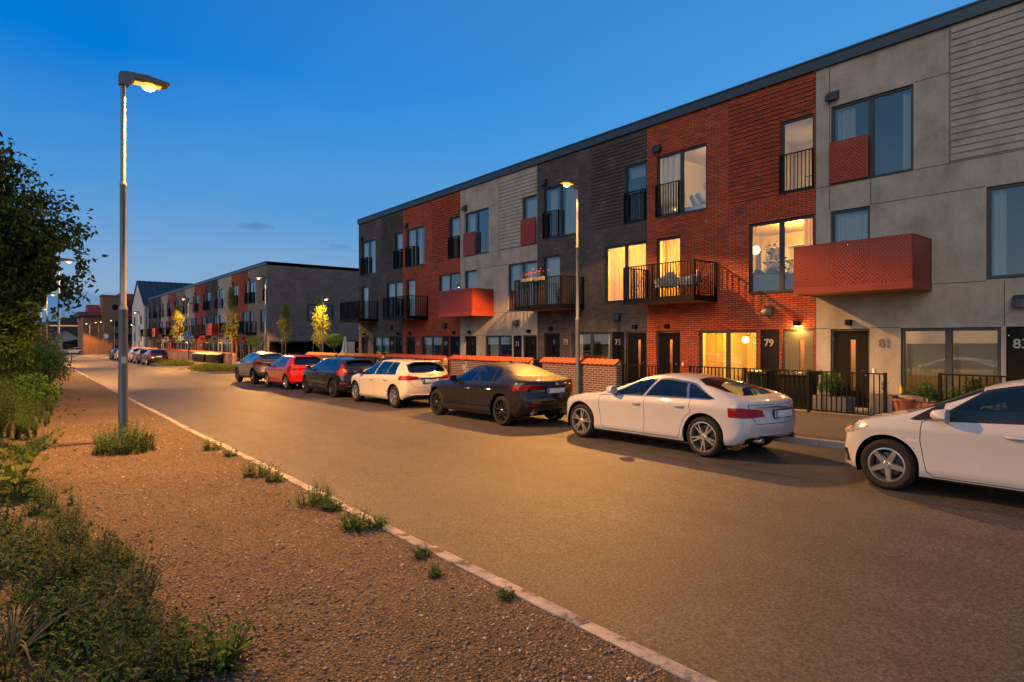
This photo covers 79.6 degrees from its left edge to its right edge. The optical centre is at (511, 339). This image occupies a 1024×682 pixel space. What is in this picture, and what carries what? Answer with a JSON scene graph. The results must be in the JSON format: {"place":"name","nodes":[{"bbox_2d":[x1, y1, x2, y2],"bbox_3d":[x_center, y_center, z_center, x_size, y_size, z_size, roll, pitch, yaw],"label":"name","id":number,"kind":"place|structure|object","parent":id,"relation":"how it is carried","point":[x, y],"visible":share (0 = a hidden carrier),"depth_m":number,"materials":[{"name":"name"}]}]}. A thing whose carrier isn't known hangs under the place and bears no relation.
{"place":"outdoors","nodes":[
{"label":"outdoors","id":0,"kind":"place"},
{"bbox_2d":[140,296,154,347],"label":"terraced house","id":1,"kind":"structure","parent":0,"point":[151,305],"depth_m":106.59,"materials":[{"name":"brick"}]},
{"bbox_2d":[146,295,160,347],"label":"terraced house","id":2,"kind":"structure","parent":0,"point":[157,313],"depth_m":102.04,"materials":[{"name":"brick"}]},
{"bbox_2d":[152,292,167,348],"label":"terraced house","id":3,"kind":"structure","parent":0,"point":[164,317],"depth_m":97.21,"materials":[{"name":"concrete"}]},
{"bbox_2d":[93,354,233,365],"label":"pavement","id":4,"kind":"structure","parent":0,"point":[199,363],"depth_m":61.91,"materials":[{"name":"concrete"}]},
{"bbox_2d":[169,303,185,359],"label":"young tree","id":5,"kind":"object","parent":4,"relation":"on","point":[178,320],"visible":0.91,"depth_m":73.15,"materials":[{"name":"yellow plant"}]},
{"bbox_2d":[131,347,236,365],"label":"garden wall","id":6,"kind":"structure","parent":4,"relation":"on","point":[170,352],"depth_m":72.06,"materials":[{"name":"brick"}]},
{"bbox_2d":[222,286,239,365],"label":"young tree","id":7,"kind":"object","parent":4,"relation":"on","point":[231,294],"visible":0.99,"depth_m":54.96,"materials":[{"name":"green plant"}]},
{"bbox_2d":[159,290,175,348],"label":"terraced house","id":8,"kind":"structure","parent":0,"point":[171,300],"depth_m":92.81,"materials":[{"name":"red brick"}]},
{"bbox_2d":[166,287,184,349],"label":"terraced house","id":9,"kind":"structure","parent":0,"point":[180,292],"depth_m":87.55,"materials":[{"name":"brown brick"}]},
{"bbox_2d":[174,284,194,349],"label":"terraced house","id":10,"kind":"structure","parent":0,"point":[189,292],"depth_m":82.67,"materials":[{"name":"concrete"}]},
{"bbox_2d":[183,281,204,350],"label":"terraced house","id":11,"kind":"structure","parent":0,"point":[199,293],"depth_m":78.17,"materials":[{"name":"red brick"}]},
{"bbox_2d":[194,277,217,351],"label":"terraced house","id":12,"kind":"structure","parent":0,"point":[211,305],"depth_m":73.75,"materials":[{"name":"brick"}]},
{"bbox_2d":[206,272,231,351],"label":"terraced house","id":13,"kind":"structure","parent":0,"point":[224,287],"depth_m":69.45,"materials":[{"name":"concrete"}]},
{"bbox_2d":[219,267,247,361],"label":"terraced house","id":14,"kind":"structure","parent":0,"point":[239,283],"depth_m":64.41,"materials":[{"name":"red brick"}]},
{"bbox_2d":[234,261,358,353],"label":"terraced house","id":15,"kind":"structure","parent":0,"point":[296,288],"depth_m":59.87,"materials":[{"name":"grey brick"}]},
{"bbox_2d":[307,304,332,320],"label":"window","id":16,"kind":"structure","parent":15,"relation":"in","point":[310,307],"depth_m":60.46,"materials":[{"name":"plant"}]},
{"bbox_2d":[0,357,686,681],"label":"gravel verge","id":17,"kind":"structure","parent":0,"point":[97,401],"depth_m":4.88,"materials":[{"name":"brown gravel"}]},
{"bbox_2d":[0,328,46,384],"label":"verge shrub","id":18,"kind":"object","parent":17,"relation":"on","point":[11,350],"visible":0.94,"depth_m":18.57,"materials":[{"name":"green plant"}]},
{"bbox_2d":[0,436,55,501],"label":"broadleaf weed","id":19,"kind":"object","parent":17,"relation":"on","point":[23,468],"visible":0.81,"depth_m":7.36,"materials":[{"name":"green plant"}]},
{"bbox_2d":[0,372,65,405],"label":"verge shrub","id":20,"kind":"object","parent":17,"relation":"on","point":[29,380],"visible":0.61,"depth_m":17.67,"materials":[{"name":"green plant"}]},
{"bbox_2d":[5,322,64,368],"bbox_3d":[-26.021,0.581,33.008,3.340,3.252,3.097,0,0,-39],"label":"verge shrub","id":21,"kind":"object","parent":17,"relation":"on","point":[49,339],"visible":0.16,"depth_m":33.28,"materials":[{"name":"green plant"}]},
{"bbox_2d":[14,341,76,385],"bbox_3d":[-19.956,1.069,26.240,2.318,2.134,2.430,0,0,-39],"label":"verge shrub","id":22,"kind":"object","parent":17,"relation":"on","point":[48,360],"visible":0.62,"depth_m":26.05,"materials":[{"name":"green plant"}]},
{"bbox_2d":[0,131,107,363],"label":"broadleaf tree","id":23,"kind":"object","parent":17,"relation":"on","point":[29,267],"visible":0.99,"depth_m":18.85,"materials":[{"name":"green plant"}]},
{"bbox_2d":[0,599,129,662],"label":"grass tuft","id":24,"kind":"object","parent":17,"relation":"on","point":[28,642],"visible":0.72,"depth_m":3.67,"materials":[{"name":"green plant"}]},
{"bbox_2d":[55,557,160,648],"bbox_3d":[-2.509,1.650,3.831,0.554,0.464,0.535,0,0,-39],"label":"silver weed","id":25,"kind":"object","parent":17,"relation":"on","point":[131,604],"visible":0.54,"depth_m":3.86,"materials":[{"name":"green plant"}]},
{"bbox_2d":[89,415,158,455],"bbox_3d":[-6.760,1.635,10.743,1.057,0.642,1.079,0,0,-39],"label":"grass tuft","id":26,"kind":"object","parent":17,"relation":"on","point":[141,445],"visible":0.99,"depth_m":10.62,"materials":[{"name":"green plant"}]},
{"bbox_2d":[80,539,173,610],"bbox_3d":[-2.695,1.640,4.360,0.570,0.487,0.525,0,0,42],"label":"silver weed","id":27,"kind":"object","parent":17,"relation":"on","point":[152,589],"visible":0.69,"depth_m":4.35,"materials":[{"name":"green plant"}]},
{"bbox_2d":[118,71,169,440],"bbox_3d":[-7.239,-1.550,12.082,0.867,7.310,0.300,0,0,-39],"label":"street lamp","id":28,"kind":"object","parent":17,"relation":"on","point":[127,79],"visible":0.98,"depth_m":11.82,"materials":[{"name":"metal"}]},
{"bbox_2d":[0,360,289,681],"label":"undergrowth","id":29,"kind":"object","parent":17,"relation":"on","point":[143,633],"visible":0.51,"depth_m":4.17,"materials":[{"name":"green plant"}]},
{"bbox_2d":[181,601,268,676],"bbox_3d":[-1.645,1.689,3.493,0.452,0.348,0.482,0,0,-39],"label":"feathery weed","id":30,"kind":"object","parent":17,"relation":"on","point":[228,653],"visible":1,"depth_m":3.45,"materials":[{"name":"green plant"}]},
{"bbox_2d":[239,456,276,477],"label":"kerb weed","id":31,"kind":"object","parent":17,"relation":"on","point":[250,473],"visible":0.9,"depth_m":8.69,"materials":[{"name":"green plant"}]},
{"bbox_2d":[292,474,334,507],"bbox_3d":[-2.307,1.768,7.159,0.516,0.330,0.431,0,0,-39],"label":"kerb weed","id":32,"kind":"object","parent":17,"relation":"on","point":[314,500],"visible":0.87,"depth_m":7.19,"materials":[{"name":"green plant"}]},
{"bbox_2d":[336,501,376,531],"bbox_3d":[-1.584,1.798,6.237,0.370,0.252,0.389,0,0,-39],"label":"kerb weed","id":33,"kind":"object","parent":17,"relation":"on","point":[353,523],"visible":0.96,"depth_m":6.21,"materials":[{"name":"green plant"}]},
{"bbox_2d":[0,0,976,322],"label":"sky","id":34,"kind":"structure","parent":0,"point":[279,126],"materials":[{"name":"blue"}]},
{"bbox_2d":[60,353,1023,681],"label":"road","id":35,"kind":"structure","parent":0,"point":[718,573],"depth_m":6.01,"materials":[{"name":"grey asphalt"}]},
{"bbox_2d":[74,293,133,353],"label":"brick building","id":36,"kind":"structure","parent":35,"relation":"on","point":[106,311],"depth_m":132.69,"materials":[{"name":"brick"}]},
{"bbox_2d":[141,349,167,364],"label":"parked car","id":37,"kind":"object","parent":35,"relation":"on","point":[148,357],"visible":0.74,"depth_m":57.42,"materials":[{"name":"paint"}]},
{"bbox_2d":[65,365,717,681],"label":"kerb","id":38,"kind":"structure","parent":35,"relation":"on","point":[681,671],"depth_m":4.52,"materials":[{"name":"concrete"}]},
{"bbox_2d":[149,367,1023,517],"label":"parking lane","id":39,"kind":"structure","parent":35,"relation":"attached to","point":[822,464],"depth_m":10.31,"materials":[{"name":"grey asphalt"}]},
{"bbox_2d":[235,351,282,383],"bbox_3d":[-12.569,1.349,30.918,2.099,1.576,4.288,0,0,-39],"label":"parked car","id":40,"kind":"object","parent":39,"relation":"on","point":[252,366],"visible":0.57,"depth_m":29.61,"materials":[{"name":"beige paint"}]},
{"bbox_2d":[264,354,320,389],"bbox_3d":[-9.635,1.360,27.140,2.028,1.483,3.904,0,0,-39],"label":"parked car","id":41,"kind":"object","parent":39,"relation":"on","point":[286,371],"visible":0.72,"depth_m":26.04,"materials":[{"name":"red paint"}]},
{"bbox_2d":[302,356,375,397],"bbox_3d":[-6.541,1.344,23.365,2.126,1.442,4.293,0,0,-39],"label":"parked car","id":42,"kind":"object","parent":39,"relation":"on","point":[333,376],"visible":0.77,"depth_m":22.06,"materials":[{"name":"paint"}]},
{"bbox_2d":[351,358,448,407],"bbox_3d":[-3.692,1.302,19.785,2.105,1.457,4.233,0,0,-39],"label":"parked car","id":43,"kind":"object","parent":39,"relation":"on","point":[397,383],"visible":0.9,"depth_m":18.41,"materials":[{"name":"beige paint"}]},
{"bbox_2d":[429,360,572,425],"bbox_3d":[-0.382,1.255,15.739,2.166,1.473,4.563,0,0,-39],"label":"parked car","id":44,"kind":"object","parent":39,"relation":"on","point":[507,393],"visible":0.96,"depth_m":14.45,"materials":[{"name":"black paint"}]},
{"bbox_2d":[567,373,795,456],"bbox_3d":[2.989,1.286,11.743,2.142,1.332,4.622,0,0,-39],"label":"parked car","id":45,"kind":"object","parent":39,"relation":"on","point":[704,415],"visible":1,"depth_m":10.50,"materials":[{"name":"white paint"}]},
{"bbox_2d":[845,379,1023,493],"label":"parked car","id":46,"kind":"object","parent":39,"relation":"on","point":[964,439],"visible":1,"depth_m":7.47,"materials":[{"name":"white paint"}]},
{"bbox_2d":[565,412,844,448],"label":"kerb","id":47,"kind":"structure","parent":35,"relation":"on","point":[820,442],"depth_m":11.25,"materials":[{"name":"concrete"}]},
{"bbox_2d":[573,393,865,441],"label":"pavement","id":48,"kind":"structure","parent":0,"point":[826,426],"depth_m":13.24,"materials":[{"name":"concrete"}]},
{"bbox_2d":[384,353,450,371],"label":"garden wall","id":49,"kind":"structure","parent":48,"relation":"on","point":[443,361],"depth_m":29.96,"materials":[{"name":"brick"}]},
{"bbox_2d":[448,355,534,375],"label":"garden wall","id":50,"kind":"structure","parent":48,"relation":"on","point":[461,364],"depth_m":26.79,"materials":[{"name":"brick"}]},
{"bbox_2d":[556,178,580,393],"bbox_3d":[1.985,-1.725,21.252,0.965,7.680,0.300,0,0,-39],"label":"street lamp","id":51,"kind":"object","parent":48,"relation":"on","point":[567,182],"visible":0.99,"depth_m":21.45,"materials":[{"name":"grey metal"}]},
{"bbox_2d":[539,357,623,392],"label":"garden wall","id":52,"kind":"structure","parent":48,"relation":"on","point":[597,374],"depth_m":21.32,"materials":[{"name":"brick"}]},
{"bbox_2d":[622,364,659,385],"bbox_3d":[4.144,1.389,19.877,0.060,1.175,1.510,0,0,-39],"label":"yard fence","id":53,"kind":"object","parent":48,"relation":"on","point":[658,369],"visible":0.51,"depth_m":19.98,"materials":[{"name":"black metal"}]},
{"bbox_2d":[689,365,886,414],"bbox_3d":[7.002,1.355,16.331,0.060,1.175,5.360,0,0,-39],"label":"yard fence","id":54,"kind":"object","parent":48,"relation":"on","point":[809,388],"visible":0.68,"depth_m":15.57,"materials":[{"name":"black metal"}]},
{"bbox_2d":[938,373,1023,409],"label":"yard fence","id":55,"kind":"object","parent":48,"relation":"on","point":[940,385],"visible":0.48,"depth_m":13.03,"materials":[{"name":"black metal"}]},
{"bbox_2d":[794,407,877,416],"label":"front yard","id":56,"kind":"structure","parent":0,"point":[860,410],"depth_m":15.62,"materials":[{"name":"grey concrete"}]},
{"bbox_2d":[747,369,777,390],"bbox_3d":[7.074,1.343,17.416,0.686,1.030,0.600,0,0,-39],"label":"wheelie bin","id":57,"kind":"object","parent":56,"relation":"on","point":[760,378],"visible":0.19,"depth_m":17.21,"materials":[{"name":"black plastic"}]},
{"bbox_2d":[777,371,819,407],"bbox_3d":[7.745,1.335,16.583,0.686,1.030,0.860,0,0,-39],"label":"wheelie bin","id":58,"kind":"object","parent":56,"relation":"on","point":[795,386],"visible":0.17,"depth_m":16.38,"materials":[{"name":"black plastic"}]},
{"bbox_2d":[811,394,854,413],"bbox_3d":[8.235,1.641,15.757,0.450,0.404,0.900,0,0,-39],"label":"planter box","id":59,"kind":"object","parent":56,"relation":"on","point":[833,403],"visible":0.68,"depth_m":15.55,"materials":[{"name":"grey concrete"}]},
{"bbox_2d":[817,369,844,395],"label":"yard shrub","id":60,"kind":"object","parent":59,"relation":"on","point":[829,383],"visible":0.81,"depth_m":15.68,"materials":[{"name":"green plant"}]},
{"bbox_2d":[870,394,898,413],"bbox_3d":[9.317,1.604,15.371,0.420,0.464,0.500,0,0,-39],"label":"planter box","id":61,"kind":"object","parent":56,"relation":"on","point":[889,403],"visible":0.68,"depth_m":15.25,"materials":[{"name":"grey concrete"}]},
{"bbox_2d":[892,397,915,410],"bbox_3d":[9.568,1.633,15.059,0.540,0.400,0.540,0,0,-39],"label":"flower pot","id":62,"kind":"object","parent":56,"relation":"on","point":[901,403],"visible":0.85,"depth_m":14.88,"materials":[{"name":"ceramic"}]},
{"bbox_2d":[912,401,1007,409],"bbox_3d":[10.403,1.673,14.422,0.450,0.304,1.900,0,0,-39],"label":"planter box","id":63,"kind":"object","parent":56,"relation":"on","point":[918,404],"visible":0.15,"depth_m":14.75,"materials":[{"name":"ceramic"}]},
{"bbox_2d":[911,380,937,402],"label":"potted shrub","id":64,"kind":"object","parent":63,"relation":"in","point":[928,392],"visible":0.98,"depth_m":14.82,"materials":[{"name":"green plant"}]},
{"bbox_3d":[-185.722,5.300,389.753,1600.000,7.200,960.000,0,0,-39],"label":"ground","id":65,"kind":"structure","parent":0,"visible":0},
{"bbox_2d":[47,318,77,334],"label":"building","id":66,"kind":"structure","parent":65,"relation":"on","point":[69,326],"depth_m":373.20,"materials":[{"name":"grey"}]},
{"bbox_2d":[340,204,402,357],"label":"terraced house","id":67,"kind":"structure","parent":65,"relation":"on","point":[380,239],"depth_m":38.51,"materials":[{"name":"brick"}]},
{"bbox_2d":[361,239,375,275],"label":"window","id":68,"kind":"structure","parent":67,"relation":"in","point":[367,244],"depth_m":39.74,"materials":[{"name":"glass"}]},
{"bbox_2d":[383,184,459,375],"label":"terraced house","id":69,"kind":"structure","parent":65,"relation":"on","point":[431,245],"depth_m":33.84,"materials":[{"name":"red brick"}]},
{"bbox_2d":[406,226,423,267],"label":"window","id":70,"kind":"structure","parent":69,"relation":"in","point":[414,232],"depth_m":35.60,"materials":[{"name":"glass"}]},
{"bbox_2d":[438,157,536,359],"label":"terraced house","id":71,"kind":"structure","parent":65,"relation":"on","point":[498,232],"depth_m":29.05,"materials":[{"name":"concrete"}]},
{"bbox_2d":[464,207,488,256],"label":"window","id":72,"kind":"structure","parent":71,"relation":"in","point":[472,214],"depth_m":30.81,"materials":[{"name":"metal"}]},
{"bbox_2d":[486,335,511,356],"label":"window","id":73,"kind":"structure","parent":71,"relation":"in","point":[495,341],"depth_m":29.60,"materials":[{"name":"glass"}]},
{"bbox_2d":[509,261,536,310],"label":"window","id":74,"kind":"structure","parent":71,"relation":"in","point":[532,264],"depth_m":27.72,"materials":[{"name":"glass"}]},
{"bbox_2d":[522,194,536,245],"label":"window","id":75,"kind":"structure","parent":71,"relation":"in","point":[532,200],"depth_m":27.47,"materials":[{"name":"metal"}]},
{"bbox_2d":[524,335,536,359],"bbox_3d":[0.867,0.871,27.293,0.104,2.138,0.946,0,0,-39],"label":"door","id":76,"kind":"structure","parent":71,"relation":"in","point":[530,341],"depth_m":27.31,"materials":[{"name":"metal"}]},
{"bbox_2d":[514,118,646,384],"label":"terraced house","id":77,"kind":"structure","parent":65,"relation":"on","point":[607,170],"depth_m":24.30,"materials":[{"name":"brick"}]},
{"bbox_2d":[545,255,559,303],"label":"window","id":78,"kind":"structure","parent":77,"relation":"in","point":[554,261],"depth_m":26.41,"materials":[{"name":"metal"}]},
{"bbox_2d":[545,333,559,357],"bbox_3d":[1.764,0.771,26.179,0.104,2.138,1.006,0,0,-39],"label":"door","id":79,"kind":"structure","parent":77,"relation":"in","point":[552,340],"depth_m":26.18,"materials":[{"name":"wood"}]},
{"bbox_2d":[543,184,575,239],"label":"window","id":80,"kind":"structure","parent":77,"relation":"in","point":[570,191],"depth_m":25.76,"materials":[{"name":"metal"}]},
{"bbox_2d":[573,332,609,358],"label":"window","id":81,"kind":"structure","parent":77,"relation":"in","point":[581,333],"depth_m":24.43,"materials":[{"name":"metal"}]},
{"bbox_2d":[613,332,623,364],"bbox_3d":[4.046,0.772,23.253,0.054,2.136,0.602,0,0,-39],"label":"cupboard door","id":82,"kind":"structure","parent":77,"relation":"in","point":[618,337],"depth_m":23.25,"materials":[{"name":"black metal"}]},
{"bbox_2d":[604,241,645,302],"bbox_3d":[4.319,-2.501,23.050,0.327,2.158,2.006,0,0,-39],"label":"window","id":83,"kind":"structure","parent":77,"relation":"in","point":[620,253],"depth_m":23.42,"materials":[{"name":"metal"}]},
{"bbox_2d":[625,161,645,223],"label":"window","id":84,"kind":"structure","parent":77,"relation":"in","point":[639,169],"depth_m":22.87,"materials":[{"name":"metal"}]},
{"bbox_2d":[627,332,645,383],"bbox_3d":[4.632,0.771,22.621,0.104,2.138,0.946,0,0,-39],"label":"door","id":85,"kind":"structure","parent":77,"relation":"in","point":[633,338],"depth_m":22.67,"materials":[{"name":"wood"}]},
{"bbox_2d":[623,59,814,392],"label":"terraced house","id":86,"kind":"structure","parent":65,"relation":"on","point":[745,152],"depth_m":19.82,"materials":[{"name":"red brick"}]},
{"bbox_2d":[657,331,679,373],"bbox_3d":[5.530,0.771,21.508,0.104,2.138,1.006,0,0,-39],"label":"door","id":87,"kind":"structure","parent":86,"relation":"in","point":[663,337],"depth_m":21.55,"materials":[{"name":"wood"}]},
{"bbox_2d":[658,236,680,296],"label":"window","id":88,"kind":"structure","parent":86,"relation":"in","point":[671,246],"depth_m":21.66,"materials":[{"name":"metal"}]},
{"bbox_2d":[656,143,706,218],"bbox_3d":[5.876,-5.401,21.119,0.328,2.198,2.026,0,0,-39],"label":"window","id":89,"kind":"structure","parent":86,"relation":"in","point":[673,164],"depth_m":21.58,"materials":[{"name":"metal"}]},
{"bbox_2d":[685,192,705,210],"bbox_3d":[6.797,-4.625,22.273,2.060,0.950,1.650,0,0,-39],"label":"bed","id":90,"kind":"object","parent":86,"relation":"in","point":[698,200],"visible":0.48,"depth_m":21.25,"materials":[{"name":"fabric"}]},
{"bbox_2d":[700,330,756,383],"bbox_3d":[6.980,0.549,19.748,0.325,1.698,2.066,0,0,-39],"label":"window","id":91,"kind":"structure","parent":86,"relation":"in","point":[714,340],"depth_m":20.25,"materials":[{"name":"glass"}]},
{"bbox_2d":[761,330,778,391],"bbox_3d":[7.811,0.772,18.582,0.054,2.136,0.602,0,0,-39],"label":"cupboard door","id":92,"kind":"structure","parent":86,"relation":"in","point":[769,338],"depth_m":18.56,"materials":[{"name":"black wood"}]},
{"bbox_2d":[753,267,793,290],"bbox_3d":[8.354,-1.814,19.450,0.980,0.948,2.000,0,0,-39],"label":"sofa","id":93,"kind":"object","parent":86,"relation":"in","point":[762,280],"visible":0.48,"depth_m":19.18,"materials":[{"name":"grey fabric"}]},
{"bbox_2d":[748,215,813,293],"bbox_3d":[8.085,-2.501,18.379,0.327,2.158,2.006,0,0,-39],"label":"window","id":94,"kind":"structure","parent":86,"relation":"in","point":[808,220],"depth_m":18.31,"materials":[{"name":"metal"}]},
{"bbox_2d":[761,244,803,272],"bbox_3d":[9.659,-2.290,21.599,0.350,1.980,1.710,0,0,-39],"label":"bookshelf","id":95,"kind":"object","parent":86,"relation":"in","point":[764,261],"visible":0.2,"depth_m":21.90,"materials":[{"name":"white paint"}]},
{"bbox_2d":[780,113,813,193],"bbox_3d":[8.340,-5.400,17.929,0.160,2.156,0.986,0,0,-39],"label":"window","id":96,"kind":"structure","parent":86,"relation":"in","point":[811,115],"depth_m":18.14,"materials":[{"name":"metal"}]},
{"bbox_2d":[783,329,813,370],"bbox_3d":[8.398,0.771,17.950,0.104,2.138,0.946,0,0,-39],"label":"door","id":97,"kind":"structure","parent":86,"relation":"in","point":[791,338],"depth_m":17.96,"materials":[{"name":"metal"}]},
{"bbox_2d":[793,0,1023,409],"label":"terraced house","id":98,"kind":"structure","parent":65,"relation":"on","point":[909,270],"depth_m":15.39,"materials":[{"name":"concrete"}]},
{"bbox_2d":[831,329,869,408],"bbox_3d":[9.295,0.771,16.837,0.104,2.138,1.006,0,0,-39],"label":"door","id":99,"kind":"structure","parent":98,"relation":"in","point":[841,339],"depth_m":16.82,"materials":[{"name":"wood"}]},
{"bbox_2d":[832,206,869,284],"bbox_3d":[9.319,-2.501,16.849,0.328,2.158,1.016,0,0,-39],"label":"window","id":100,"kind":"structure","parent":98,"relation":"in","point":[852,224],"depth_m":16.98,"materials":[{"name":"metal"}]},
{"bbox_2d":[831,85,912,185],"bbox_3d":[9.641,-5.401,16.448,0.327,2.198,2.026,0,0,-39],"label":"window","id":101,"kind":"structure","parent":98,"relation":"in","point":[846,112],"depth_m":16.40,"materials":[{"name":"metal"}]},
{"bbox_2d":[900,327,1000,395],"bbox_3d":[10.735,0.550,15.068,0.298,1.696,2.066,0,0,-39],"label":"window","id":102,"kind":"structure","parent":98,"relation":"in","point":[970,358],"depth_m":15.05,"materials":[{"name":"glass"}]},
{"bbox_2d":[986,182,1023,278],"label":"window","id":103,"kind":"structure","parent":98,"relation":"in","point":[999,192],"depth_m":14.40,"materials":[{"name":"metal"}]},
{"bbox_2d":[1007,327,1023,409],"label":"cupboard door","id":104,"kind":"structure","parent":98,"relation":"in","point":[1015,335],"depth_m":14.01,"materials":[{"name":"black metal"}]},
{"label":"side ground","id":105,"kind":"structure","parent":0,"visible":0},
{"bbox_2d":[276,304,294,354],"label":"young tree","id":106,"kind":"object","parent":105,"relation":"on","point":[285,315],"visible":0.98,"depth_m":53.38,"materials":[{"name":"green plant"}]},
{"bbox_2d":[269,340,358,355],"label":"bike shelter","id":107,"kind":"object","parent":105,"relation":"on","point":[303,347],"visible":0.19,"depth_m":58.98,"materials":[{"name":"metal"}]},
{"bbox_2d":[309,295,330,351],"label":"young tree","id":108,"kind":"object","parent":105,"relation":"on","point":[319,306],"visible":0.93,"depth_m":44.65,"materials":[{"name":"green plant"}]},
{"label":"front yard","id":109,"kind":"structure","parent":0,"visible":0},
{"bbox_2d":[131,280,192,346],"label":"gabled building","id":110,"kind":"structure","parent":109,"relation":"on","point":[144,291],"depth_m":116.68,"materials":[{"name":"paint"}]},
{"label":"island soil","id":111,"kind":"structure","parent":0,"visible":0},
{"bbox_2d":[187,362,235,371],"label":"ground cover","id":112,"kind":"object","parent":111,"relation":"on","point":[211,366],"visible":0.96,"depth_m":41.08,"materials":[{"name":"green plant"}]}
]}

